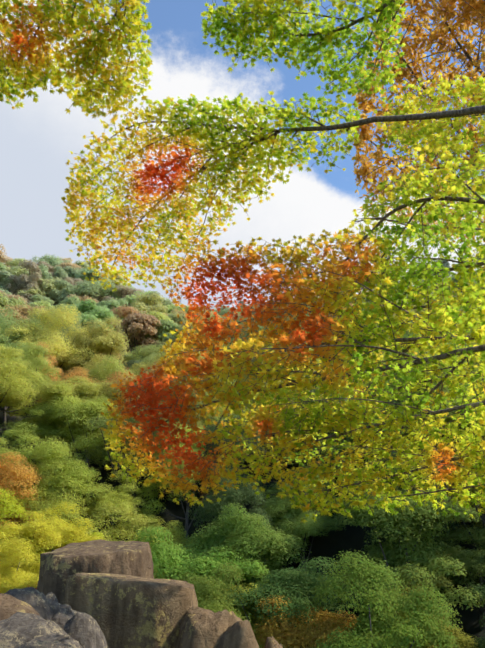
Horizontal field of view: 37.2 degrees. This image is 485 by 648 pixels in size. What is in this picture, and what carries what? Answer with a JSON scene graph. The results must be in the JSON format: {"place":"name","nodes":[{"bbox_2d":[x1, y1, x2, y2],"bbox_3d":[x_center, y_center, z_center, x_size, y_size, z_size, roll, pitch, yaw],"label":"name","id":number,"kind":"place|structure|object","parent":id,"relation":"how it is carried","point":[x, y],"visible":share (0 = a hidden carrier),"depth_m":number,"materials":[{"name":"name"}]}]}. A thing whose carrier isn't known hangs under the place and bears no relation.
{"place":"outdoors","nodes":[
{"label":"outdoors","id":0,"kind":"place"},
{"bbox_2d":[0,305,484,642],"bbox_3d":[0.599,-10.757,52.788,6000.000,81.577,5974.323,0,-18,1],"label":"ground","id":1,"kind":"structure","parent":0,"point":[330,544],"depth_m":69.33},
{"bbox_2d":[0,270,16,292],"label":"forest tree","id":2,"kind":"object","parent":1,"relation":"on","point":[4,274],"visible":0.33,"depth_m":164.33,"materials":[{"name":"green plant"}]},
{"bbox_2d":[0,292,26,308],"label":"forest tree","id":3,"kind":"object","parent":1,"relation":"on","point":[5,300],"visible":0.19,"depth_m":118.26,"materials":[{"name":"green plant"}]},
{"bbox_2d":[0,341,29,435],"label":"forest tree","id":4,"kind":"object","parent":1,"relation":"on","point":[5,407],"visible":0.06,"depth_m":83.73,"materials":[{"name":"green plant"}]},
{"bbox_2d":[0,305,29,326],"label":"forest tree","id":5,"kind":"object","parent":1,"relation":"on","point":[18,316],"visible":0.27,"depth_m":112.23,"materials":[{"name":"brown plant"}]},
{"bbox_2d":[0,536,38,593],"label":"shrub","id":6,"kind":"object","parent":1,"relation":"on","point":[10,578],"visible":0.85,"depth_m":13.40,"materials":[{"name":"yellow plant"}]},
{"bbox_2d":[0,593,39,620],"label":"boulder","id":7,"kind":"object","parent":1,"relation":"on","point":[10,605],"visible":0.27,"depth_m":7.78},
{"bbox_2d":[0,344,43,417],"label":"forest tree","id":8,"kind":"object","parent":1,"relation":"on","point":[10,394],"visible":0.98,"depth_m":73.98,"materials":[{"name":"green plant"}]},
{"bbox_2d":[0,437,43,500],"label":"forest tree","id":9,"kind":"object","parent":1,"relation":"on","point":[7,451],"visible":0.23,"depth_m":64.81,"materials":[{"name":"orange plant"}]},
{"bbox_2d":[0,486,44,558],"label":"shrub","id":10,"kind":"object","parent":1,"relation":"on","point":[10,508],"visible":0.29,"depth_m":17.38,"materials":[{"name":"yellow plant"}]},
{"bbox_2d":[1,258,44,277],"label":"forest tree","id":11,"kind":"object","parent":1,"relation":"on","point":[17,270],"visible":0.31,"depth_m":171.40,"materials":[{"name":"green plant"}]},
{"bbox_2d":[2,304,47,326],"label":"forest tree","id":12,"kind":"object","parent":1,"relation":"on","point":[24,310],"visible":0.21,"depth_m":115.25,"materials":[{"name":"brown plant"}]},
{"bbox_2d":[0,451,53,528],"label":"forest tree","id":13,"kind":"object","parent":1,"relation":"on","point":[23,476],"visible":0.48,"depth_m":61.26,"materials":[{"name":"orange plant"}]},
{"bbox_2d":[3,260,50,292],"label":"forest tree","id":14,"kind":"object","parent":1,"relation":"on","point":[23,280],"visible":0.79,"depth_m":161.89,"materials":[{"name":"brown plant"}]},
{"bbox_2d":[0,307,53,406],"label":"forest tree","id":15,"kind":"object","parent":1,"relation":"on","point":[4,325],"visible":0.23,"depth_m":95.56,"materials":[{"name":"green plant"}]},
{"bbox_2d":[4,587,52,620],"bbox_3d":[-2.717,4.065,8.517,1.035,1.804,0.945,0,-18,1],"label":"boulder","id":16,"kind":"object","parent":1,"relation":"on","point":[35,599],"visible":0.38,"depth_m":8.55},
{"bbox_2d":[0,511,65,582],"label":"shrub","id":17,"kind":"object","parent":1,"relation":"on","point":[41,534],"visible":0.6,"depth_m":16.37,"materials":[{"name":"yellow plant"}]},
{"bbox_2d":[0,612,66,647],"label":"boulder","id":18,"kind":"object","parent":1,"relation":"on","point":[17,629],"visible":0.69,"depth_m":7.13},
{"bbox_2d":[6,341,61,451],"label":"forest tree","id":19,"kind":"object","parent":1,"relation":"on","point":[32,354],"visible":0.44,"depth_m":79.63,"materials":[{"name":"green plant"}]},
{"bbox_2d":[10,305,64,400],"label":"forest tree","id":20,"kind":"object","parent":1,"relation":"on","point":[27,321],"visible":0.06,"depth_m":103.48,"materials":[{"name":"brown plant"}]},
{"bbox_2d":[28,264,53,279],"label":"forest tree","id":21,"kind":"object","parent":1,"relation":"on","point":[44,270],"visible":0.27,"depth_m":172.61,"materials":[{"name":"green plant"}]},
{"bbox_2d":[17,279,65,301],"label":"forest tree","id":22,"kind":"object","parent":1,"relation":"on","point":[46,286],"visible":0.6,"depth_m":161.13,"materials":[{"name":"green plant"}]},
{"bbox_2d":[30,294,54,305],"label":"forest tree","id":23,"kind":"object","parent":1,"relation":"on","point":[40,297],"visible":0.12,"depth_m":153.42,"materials":[{"name":"green plant"}]},
{"bbox_2d":[0,402,85,476],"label":"forest tree","id":24,"kind":"object","parent":1,"relation":"on","point":[49,429],"visible":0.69,"depth_m":72.71,"materials":[{"name":"green plant"}]},
{"bbox_2d":[28,341,62,416],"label":"forest tree","id":25,"kind":"object","parent":1,"relation":"on","point":[53,357],"visible":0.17,"depth_m":87.79,"materials":[{"name":"green plant"}]},
{"bbox_2d":[31,254,63,271],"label":"forest tree","id":26,"kind":"object","parent":1,"relation":"on","point":[53,260],"visible":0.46,"depth_m":184.63,"materials":[{"name":"green plant"}]},
{"bbox_2d":[18,634,81,647],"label":"boulder","id":27,"kind":"object","parent":1,"relation":"on","point":[57,641],"visible":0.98,"depth_m":6.60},
{"bbox_2d":[2,303,99,417],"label":"forest tree","id":28,"kind":"object","parent":1,"relation":"on","point":[59,348],"visible":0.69,"depth_m":94.96,"materials":[{"name":"green plant"}]},
{"bbox_2d":[3,433,110,520],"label":"forest tree","id":29,"kind":"object","parent":1,"relation":"on","point":[66,481],"visible":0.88,"depth_m":65.10,"materials":[{"name":"green plant"}]},
{"bbox_2d":[1,491,112,575],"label":"forest tree","id":30,"kind":"object","parent":1,"relation":"on","point":[63,517],"visible":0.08,"depth_m":59.42,"materials":[{"name":"green plant"}]},
{"bbox_2d":[14,501,103,576],"bbox_3d":[-4.789,6.273,19.018,2.871,3.086,2.784,-6,-18,17],"label":"shrub","id":31,"kind":"object","parent":1,"relation":"on","point":[69,534],"visible":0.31,"depth_m":18.73,"materials":[{"name":"yellow plant"}]},
{"bbox_2d":[45,279,76,305],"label":"forest tree","id":32,"kind":"object","parent":1,"relation":"on","point":[58,296],"visible":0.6,"depth_m":161.09,"materials":[{"name":"green plant"}]},
{"bbox_2d":[39,316,83,382],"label":"forest tree","id":33,"kind":"object","parent":1,"relation":"on","point":[62,369],"visible":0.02,"depth_m":103.66,"materials":[{"name":"green plant"}]},
{"bbox_2d":[47,601,77,626],"bbox_3d":[-2.270,4.250,8.645,0.838,1.735,0.877,0,-18,1],"label":"boulder","id":34,"kind":"object","parent":1,"relation":"on","point":[63,614],"visible":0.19,"depth_m":8.69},
{"bbox_2d":[15,376,111,469],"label":"forest tree","id":35,"kind":"object","parent":1,"relation":"on","point":[92,391],"visible":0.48,"depth_m":75.79,"materials":[{"name":"green plant"}]},
{"bbox_2d":[53,295,80,314],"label":"forest tree","id":36,"kind":"object","parent":1,"relation":"on","point":[69,299],"visible":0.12,"depth_m":139.25,"materials":[{"name":"green plant"}]},
{"bbox_2d":[53,266,82,278],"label":"forest tree","id":37,"kind":"object","parent":1,"relation":"on","point":[60,272],"visible":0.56,"depth_m":177.69,"materials":[{"name":"green plant"}]},
{"bbox_2d":[33,367,104,413],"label":"forest tree","id":38,"kind":"object","parent":1,"relation":"on","point":[73,373],"visible":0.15,"depth_m":85.79,"materials":[{"name":"brown plant"}]},
{"bbox_2d":[43,383,123,504],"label":"forest tree","id":39,"kind":"object","parent":1,"relation":"on","point":[82,412],"visible":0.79,"depth_m":72.32,"materials":[{"name":"green plant"}]},
{"bbox_2d":[61,612,107,647],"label":"boulder","id":40,"kind":"object","parent":1,"relation":"on","point":[84,629],"visible":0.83,"depth_m":8.46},
{"bbox_2d":[61,298,113,329],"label":"forest tree","id":41,"kind":"object","parent":1,"relation":"on","point":[89,307],"visible":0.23,"depth_m":120.14,"materials":[{"name":"green plant"}]},
{"bbox_2d":[74,267,103,283],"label":"forest tree","id":42,"kind":"object","parent":1,"relation":"on","point":[88,272],"visible":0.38,"depth_m":174.22,"materials":[{"name":"green plant"}]},
{"bbox_2d":[58,277,123,304],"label":"forest tree","id":43,"kind":"object","parent":1,"relation":"on","point":[88,289],"visible":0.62,"depth_m":159.69,"materials":[{"name":"green plant"}]},
{"bbox_2d":[53,316,129,380],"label":"forest tree","id":44,"kind":"object","parent":1,"relation":"on","point":[109,343],"visible":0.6,"depth_m":97.58,"materials":[{"name":"green plant"}]},
{"bbox_2d":[66,313,116,337],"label":"forest tree","id":45,"kind":"object","parent":1,"relation":"on","point":[84,317],"visible":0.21,"depth_m":112.89,"materials":[{"name":"green plant"}]},
{"bbox_2d":[37,539,153,603],"bbox_3d":[-2.562,5.859,12.047,1.982,4.343,1.981,-4,-18,12],"label":"rock","id":46,"kind":"object","parent":1,"relation":"on","point":[58,566],"visible":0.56,"depth_m":11.93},
{"bbox_2d":[57,351,145,382],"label":"forest tree","id":47,"kind":"object","parent":1,"relation":"on","point":[129,365],"visible":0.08,"depth_m":103.04,"materials":[{"name":"green plant"}]},
{"bbox_2d":[62,374,152,475],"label":"forest tree","id":48,"kind":"object","parent":1,"relation":"on","point":[113,390],"visible":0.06,"depth_m":78.52,"materials":[{"name":"green plant"}]},
{"bbox_2d":[87,272,128,297],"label":"forest tree","id":49,"kind":"object","parent":1,"relation":"on","point":[116,278],"visible":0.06,"depth_m":175.96,"materials":[{"name":"green plant"}]},
{"bbox_2d":[80,353,137,389],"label":"forest tree","id":50,"kind":"object","parent":1,"relation":"on","point":[89,367],"visible":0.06,"depth_m":91.86,"materials":[{"name":"green plant"}]},
{"bbox_2d":[86,355,135,464],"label":"forest tree","id":51,"kind":"object","parent":1,"relation":"on","point":[113,368],"visible":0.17,"depth_m":84.61,"materials":[{"name":"green plant"}]},
{"bbox_2d":[94,298,127,318],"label":"forest tree","id":52,"kind":"object","parent":1,"relation":"on","point":[111,304],"visible":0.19,"depth_m":140.49,"materials":[{"name":"green plant"}]},
{"bbox_2d":[62,502,169,578],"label":"forest tree","id":53,"kind":"object","parent":1,"relation":"on","point":[115,533],"visible":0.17,"depth_m":59.44,"materials":[{"name":"green plant"}]},
{"bbox_2d":[101,285,139,305],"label":"forest tree","id":54,"kind":"object","parent":1,"relation":"on","point":[125,292],"visible":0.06,"depth_m":158.82,"materials":[{"name":"brown plant"}]},
{"bbox_2d":[77,470,164,540],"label":"forest tree","id":55,"kind":"object","parent":1,"relation":"on","point":[115,496],"visible":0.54,"depth_m":66.42,"materials":[{"name":"green plant"}]},
{"bbox_2d":[109,322,139,361],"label":"forest tree","id":56,"kind":"object","parent":1,"relation":"on","point":[128,346],"visible":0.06,"depth_m":117.33,"materials":[{"name":"green plant"}]},
{"bbox_2d":[110,290,151,349],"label":"forest tree","id":57,"kind":"object","parent":1,"relation":"on","point":[130,299],"visible":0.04,"depth_m":153.35,"materials":[{"name":"green plant"}]},
{"bbox_2d":[65,573,197,647],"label":"rock","id":58,"kind":"object","parent":1,"relation":"on","point":[127,611],"visible":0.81,"depth_m":9.82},
{"bbox_2d":[110,304,155,329],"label":"forest tree","id":59,"kind":"object","parent":1,"relation":"on","point":[125,311],"visible":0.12,"depth_m":125.22,"materials":[{"name":"brown plant"}]},
{"bbox_2d":[78,399,198,525],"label":"forest tree","id":60,"kind":"object","parent":1,"relation":"on","point":[104,425],"visible":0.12,"depth_m":70.61,"materials":[{"name":"green plant"}]},
{"bbox_2d":[116,311,163,354],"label":"forest tree","id":61,"kind":"object","parent":1,"relation":"on","point":[141,325],"visible":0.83,"depth_m":113.83,"materials":[{"name":"brown plant"}]},
{"bbox_2d":[113,292,167,321],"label":"forest tree","id":62,"kind":"object","parent":1,"relation":"on","point":[140,303],"visible":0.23,"depth_m":137.83,"materials":[{"name":"green plant"}]},
{"bbox_2d":[120,345,160,369],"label":"forest tree","id":63,"kind":"object","parent":1,"relation":"on","point":[132,357],"visible":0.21,"depth_m":104.72,"materials":[{"name":"green plant"}]},
{"bbox_2d":[131,311,172,348],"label":"forest tree","id":64,"kind":"object","parent":1,"relation":"on","point":[160,316],"visible":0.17,"depth_m":118.65,"materials":[{"name":"green plant"}]},
{"bbox_2d":[130,343,188,376],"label":"forest tree","id":65,"kind":"object","parent":1,"relation":"on","point":[148,364],"visible":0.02,"depth_m":91.03,"materials":[{"name":"green plant"}]},
{"bbox_2d":[141,341,179,366],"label":"forest tree","id":66,"kind":"object","parent":1,"relation":"on","point":[154,350],"visible":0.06,"depth_m":97.19,"materials":[{"name":"green plant"}]},
{"bbox_2d":[142,319,188,353],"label":"forest tree","id":67,"kind":"object","parent":1,"relation":"on","point":[169,325],"visible":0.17,"depth_m":115.03,"materials":[{"name":"green plant"}]},
{"bbox_2d":[134,520,198,553],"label":"forest tree","id":68,"kind":"object","parent":1,"relation":"on","point":[175,531],"visible":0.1,"depth_m":62.48,"materials":[{"name":"green plant"}]},
{"bbox_2d":[97,359,246,427],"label":"forest tree","id":69,"kind":"object","parent":1,"relation":"on","point":[123,373],"visible":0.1,"depth_m":81.00,"materials":[{"name":"green plant"}]},
{"bbox_2d":[154,312,194,331],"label":"forest tree","id":70,"kind":"object","parent":1,"relation":"on","point":[177,319],"visible":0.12,"depth_m":126.05,"materials":[{"name":"green plant"}]},
{"bbox_2d":[159,303,199,315],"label":"forest tree","id":71,"kind":"object","parent":1,"relation":"on","point":[171,307],"visible":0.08,"depth_m":143.30,"materials":[{"name":"green plant"}]},
{"bbox_2d":[132,422,231,538],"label":"forest tree","id":72,"kind":"object","parent":1,"relation":"on","point":[152,485],"visible":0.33,"depth_m":69.52,"materials":[{"name":"green plant"}]},
{"bbox_2d":[154,370,217,501],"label":"forest tree","id":73,"kind":"object","parent":1,"relation":"on","point":[170,387],"visible":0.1,"depth_m":77.08,"materials":[{"name":"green plant"}]},
{"bbox_2d":[133,526,271,627],"bbox_3d":[-3.418,23.217,55.455,11.387,14.786,12.631,6,-18,-19],"label":"forest tree","id":74,"kind":"object","parent":1,"relation":"on","point":[171,560],"visible":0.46,"depth_m":55.59,"materials":[{"name":"green plant"}]},
{"bbox_2d":[175,607,241,647],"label":"rock","id":75,"kind":"object","parent":1,"relation":"on","point":[202,628],"visible":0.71,"depth_m":9.60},
{"bbox_2d":[171,562,255,631],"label":"forest tree","id":76,"kind":"object","parent":1,"relation":"on","point":[209,598],"visible":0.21,"depth_m":51.32,"materials":[{"name":"green plant"}]},
{"bbox_2d":[168,409,265,503],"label":"forest tree","id":77,"kind":"object","parent":1,"relation":"on","point":[216,445],"visible":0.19,"depth_m":70.05,"materials":[{"name":"green plant"}]},
{"bbox_2d":[188,472,275,609],"bbox_3d":[-0.666,19.791,63.086,8.593,14.030,9.216,-8,-19,24],"label":"forest tree","id":78,"kind":"object","parent":1,"relation":"on","point":[232,495],"visible":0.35,"depth_m":63.13,"materials":[{"name":"green plant"}]},
{"bbox_2d":[182,502,292,609],"bbox_3d":[-0.260,21.968,59.503,9.602,13.789,9.856,1,-18,-2],"label":"forest tree","id":79,"kind":"object","parent":1,"relation":"on","point":[205,543],"visible":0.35,"depth_m":59.10,"materials":[{"name":"green plant"}]},
{"bbox_2d":[218,620,258,647],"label":"rock","id":80,"kind":"object","parent":1,"relation":"on","point":[238,634],"visible":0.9,"depth_m":9.37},
{"bbox_2d":[0,0,484,522],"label":"maple","id":81,"kind":"object","parent":1,"relation":"on","point":[216,362],"depth_m":5.50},
{"bbox_2d":[224,583,292,647],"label":"forest tree","id":82,"kind":"object","parent":1,"relation":"on","point":[253,619],"visible":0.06,"depth_m":52.58,"materials":[{"name":"green plant"}]},
{"bbox_2d":[191,513,333,603],"bbox_3d":[1.849,21.899,61.209,12.910,11.074,11.631,-3,-18,10],"label":"forest tree","id":83,"kind":"object","parent":1,"relation":"on","point":[280,543],"visible":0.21,"depth_m":59.01,"materials":[{"name":"green plant"}]},
{"bbox_2d":[226,316,320,376],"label":"forest tree","id":84,"kind":"object","parent":1,"relation":"on","point":[248,333],"visible":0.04,"depth_m":98.63,"materials":[{"name":"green plant"}]},
{"bbox_2d":[264,636,282,647],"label":"rock","id":85,"kind":"object","parent":1,"relation":"on","point":[271,642],"visible":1,"depth_m":9.53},
{"bbox_2d":[220,556,360,647],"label":"forest tree","id":86,"kind":"object","parent":1,"relation":"on","point":[296,581],"visible":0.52,"depth_m":52.90,"materials":[{"name":"green plant"}]},
{"bbox_2d":[246,379,342,483],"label":"forest tree","id":87,"kind":"object","parent":1,"relation":"on","point":[264,448],"visible":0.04,"depth_m":76.75,"materials":[{"name":"green plant"}]},
{"bbox_2d":[261,325,341,388],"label":"forest tree","id":88,"kind":"object","parent":1,"relation":"on","point":[300,355],"depth_m":87.72,"materials":[{"name":"green plant"}]},
{"bbox_2d":[261,476,345,594],"bbox_3d":[5.306,19.174,64.687,8.654,11.178,7.735,-1,-19,-7],"label":"forest tree","id":89,"kind":"object","parent":1,"relation":"on","point":[290,520],"visible":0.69,"depth_m":64.50,"materials":[{"name":"green plant"}]},
{"bbox_2d":[255,463,351,563],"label":"forest tree","id":90,"kind":"object","parent":1,"relation":"on","point":[267,491],"visible":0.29,"depth_m":68.05,"materials":[{"name":"green plant"}]},
{"bbox_2d":[261,370,365,466],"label":"forest tree","id":91,"kind":"object","parent":1,"relation":"on","point":[303,424],"visible":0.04,"depth_m":78.90,"materials":[{"name":"green plant"}]},
{"bbox_2d":[253,595,377,647],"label":"forest tree","id":92,"kind":"object","parent":1,"relation":"on","point":[285,633],"visible":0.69,"depth_m":49.74,"materials":[{"name":"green plant"}]},
{"bbox_2d":[289,373,384,518],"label":"forest tree","id":93,"kind":"object","parent":1,"relation":"on","point":[347,439],"visible":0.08,"depth_m":72.78,"materials":[{"name":"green plant"}]},
{"bbox_2d":[292,549,462,647],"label":"forest tree","id":94,"kind":"object","parent":1,"relation":"on","point":[376,618],"visible":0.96,"depth_m":48.11,"materials":[{"name":"green plant"}]},
{"bbox_2d":[340,347,416,459],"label":"forest tree","id":95,"kind":"object","parent":1,"relation":"on","point":[373,378],"visible":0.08,"depth_m":81.01,"materials":[{"name":"green plant"}]},
{"bbox_2d":[342,552,453,635],"bbox_3d":[12.185,23.312,56.763,9.229,10.248,10.237,-4,-18,11],"label":"forest tree","id":96,"kind":"object","parent":1,"relation":"on","point":[441,582],"visible":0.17,"depth_m":56.36,"materials":[{"name":"green plant"}]},
{"bbox_2d":[334,476,484,609],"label":"forest tree","id":97,"kind":"object","parent":1,"relation":"on","point":[408,554],"visible":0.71,"depth_m":57.62,"materials":[{"name":"green plant"}]},
{"bbox_2d":[364,447,460,545],"bbox_3d":[14.803,17.684,63.992,8.826,12.679,8.371,-5,-18,15],"label":"forest tree","id":98,"kind":"object","parent":1,"relation":"on","point":[450,525],"visible":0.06,"depth_m":62.88,"materials":[{"name":"green plant"}]},
{"bbox_2d":[350,442,479,553],"bbox_3d":[15.701,17.006,65.159,11.932,12.383,9.754,-2,-18,7],"label":"forest tree","id":99,"kind":"object","parent":1,"relation":"on","point":[461,519],"visible":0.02,"depth_m":63.70,"materials":[{"name":"green plant"}]},
{"bbox_2d":[348,583,483,647],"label":"forest tree","id":100,"kind":"object","parent":1,"relation":"on","point":[464,641],"visible":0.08,"depth_m":50.92,"materials":[{"name":"green plant"}]},
{"bbox_2d":[351,0,484,270],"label":"tree","id":101,"kind":"object","parent":1,"relation":"on","point":[448,6],"depth_m":10.23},
{"bbox_2d":[367,378,469,458],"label":"forest tree","id":102,"kind":"object","parent":1,"relation":"on","point":[402,434],"visible":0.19,"depth_m":71.42,"materials":[{"name":"green plant"}]},
{"bbox_2d":[379,313,474,365],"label":"forest tree","id":103,"kind":"object","parent":1,"relation":"on","point":[406,335],"visible":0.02,"depth_m":89.13,"materials":[{"name":"green plant"}]},
{"bbox_2d":[371,352,484,489],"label":"forest tree","id":104,"kind":"object","parent":1,"relation":"on","point":[431,406],"visible":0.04,"depth_m":71.48,"materials":[{"name":"green plant"}]},
{"bbox_2d":[390,348,483,450],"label":"forest tree","id":105,"kind":"object","parent":1,"relation":"on","point":[442,376],"visible":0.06,"depth_m":75.62,"materials":[{"name":"green plant"}]},
{"bbox_2d":[418,442,484,556],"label":"forest tree","id":106,"kind":"object","parent":1,"relation":"on","point":[482,517],"visible":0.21,"depth_m":62.49,"materials":[{"name":"green plant"}]},
{"bbox_2d":[423,524,484,629],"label":"forest tree","id":107,"kind":"object","parent":1,"relation":"on","point":[471,564],"visible":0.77,"depth_m":59.24,"materials":[{"name":"green plant"}]},
{"bbox_2d":[437,387,484,448],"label":"forest tree","id":108,"kind":"object","parent":1,"relation":"on","point":[465,419],"visible":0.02,"depth_m":70.02,"materials":[{"name":"green plant"}]},
{"bbox_2d":[457,582,484,606],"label":"forest tree","id":109,"kind":"object","parent":1,"relation":"on","point":[476,587],"visible":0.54,"depth_m":55.11,"materials":[{"name":"green plant"}]},
{"bbox_2d":[0,0,484,309],"label":"sky","id":110,"kind":"structure","parent":0,"point":[37,139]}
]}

